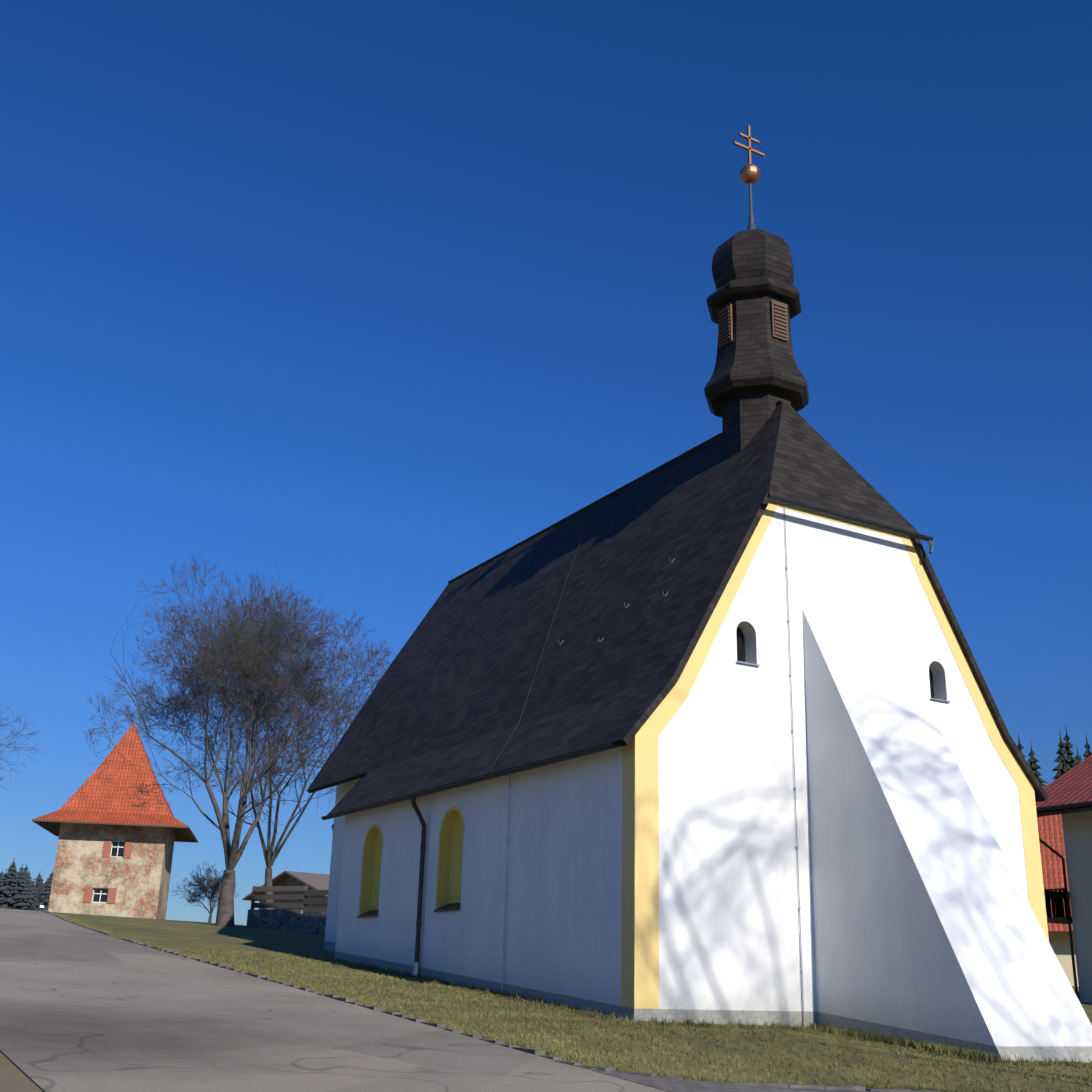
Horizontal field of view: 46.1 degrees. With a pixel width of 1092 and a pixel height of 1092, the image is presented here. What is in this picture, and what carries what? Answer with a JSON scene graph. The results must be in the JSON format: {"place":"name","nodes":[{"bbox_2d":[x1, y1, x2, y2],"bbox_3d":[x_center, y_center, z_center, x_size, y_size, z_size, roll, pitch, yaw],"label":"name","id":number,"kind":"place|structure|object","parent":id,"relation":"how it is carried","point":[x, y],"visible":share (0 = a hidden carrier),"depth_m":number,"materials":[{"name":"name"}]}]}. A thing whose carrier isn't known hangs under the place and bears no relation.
{"place":"outdoors","nodes":[
{"label":"outdoors","id":0,"kind":"place"},
{"bbox_2d":[0,908,879,1091],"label":"road pavement","id":1,"kind":"structure","parent":0,"point":[82,1009],"depth_m":13.50,"materials":[{"name":"grey asphalt"}]},
{"bbox_2d":[0,912,1091,1091],"bbox_3d":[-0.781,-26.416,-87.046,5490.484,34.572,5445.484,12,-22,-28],"label":"terrain","id":2,"kind":"structure","parent":0,"point":[14,1077],"depth_m":17.94,"materials":[{"name":"green plant"}]},
{"bbox_2d":[0,705,44,788],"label":"roadside tree","id":3,"kind":"object","parent":2,"relation":"on","point":[18,750],"visible":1,"depth_m":67.05,"materials":[{"name":"brown plant"}]},
{"bbox_2d":[0,857,52,910],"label":"distant treeline","id":4,"kind":"object","parent":2,"relation":"on","point":[19,890],"visible":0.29,"depth_m":276.22,"materials":[{"name":"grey plant"}]},
{"bbox_2d":[32,723,197,919],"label":"tower house","id":5,"kind":"structure","parent":2,"relation":"on","point":[114,854],"depth_m":82.51,"materials":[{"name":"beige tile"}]},
{"bbox_2d":[170,862,237,922],"bbox_3d":[-13.289,13.864,50.044,2.548,2.904,2.664,12,-22,-28],"label":"bare tree","id":6,"kind":"object","parent":2,"relation":"on","point":[214,887],"visible":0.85,"depth_m":50.10,"materials":[{"name":"brown plant"}]},
{"bbox_2d":[84,552,396,926],"bbox_3d":[-11.389,7.327,48.782,11.824,14.383,11.492,12,-22,-28],"label":"lime tree","id":7,"kind":"object","parent":2,"relation":"on","point":[244,668],"visible":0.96,"depth_m":49.21,"materials":[{"name":"brown plant"}]},
{"bbox_2d":[210,643,358,908],"bbox_3d":[-11.236,10.303,54.977,6.521,12.863,6.444,12,-22,-28],"label":"lime tree","id":8,"kind":"object","parent":2,"relation":"on","point":[270,856],"visible":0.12,"depth_m":54.56,"materials":[{"name":"brown plant"}]},
{"bbox_2d":[246,886,327,933],"bbox_3d":[-5.979,13.791,46.853,10.892,2.623,2.537,-1,-19,7],"label":"fence","id":9,"kind":"object","parent":2,"relation":"on","point":[300,920],"visible":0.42,"depth_m":47.73,"materials":[{"name":"stone"}]},
{"bbox_2d":[259,876,327,913],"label":"barn","id":10,"kind":"structure","parent":2,"relation":"on","point":[291,881],"depth_m":71.49,"materials":[{"name":"brown wood"}]},
{"bbox_2d":[243,871,329,900],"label":"barn roof","id":11,"kind":"structure","parent":10,"relation":"attached to","point":[314,881],"depth_m":71.52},
{"bbox_2d":[37,910,939,1091],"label":"kerb stones","id":12,"kind":"object","parent":2,"relation":"on","point":[540,1052],"visible":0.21,"depth_m":14.60,"materials":[{"name":"grey stone"}]},
{"bbox_2d":[324,501,1091,1063],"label":"church walls","id":13,"kind":"structure","parent":2,"relation":"on","point":[656,863],"depth_m":21.63,"materials":[{"name":"white paint"}]},
{"bbox_2d":[321,494,933,1027],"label":"church fittings","id":14,"kind":"object","parent":13,"relation":"attached to","point":[611,746],"visible":0.98,"depth_m":24.38,"materials":[{"name":"black metal"}]},
{"bbox_2d":[307,399,1048,830],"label":"church roof","id":15,"kind":"structure","parent":13,"relation":"on","point":[481,667],"depth_m":26.74,"materials":[{"name":"black tile"}]},
{"bbox_2d":[704,125,808,459],"bbox_3d":[4.596,-5.458,28.362,2.160,9.120,2.160,12,-22,-28],"label":"roof turret","id":16,"kind":"object","parent":15,"relation":"on","point":[753,303],"visible":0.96,"depth_m":27.39,"materials":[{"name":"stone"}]},
{"bbox_2d":[1017,723,1091,785],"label":"conifer wood","id":17,"kind":"object","parent":2,"relation":"on","point":[1065,764],"visible":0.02,"depth_m":127.58,"materials":[{"name":"green plant"}]},
{"bbox_2d":[1035,754,1091,1002],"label":"farm houses","id":18,"kind":"structure","parent":2,"relation":"on","point":[1064,815],"depth_m":43.63,"materials":[{"name":"tile"}]},
{"bbox_2d":[0,0,1091,924],"label":"sky","id":19,"kind":"structure","parent":0,"point":[363,301],"materials":[{"name":"blue"}]}
]}

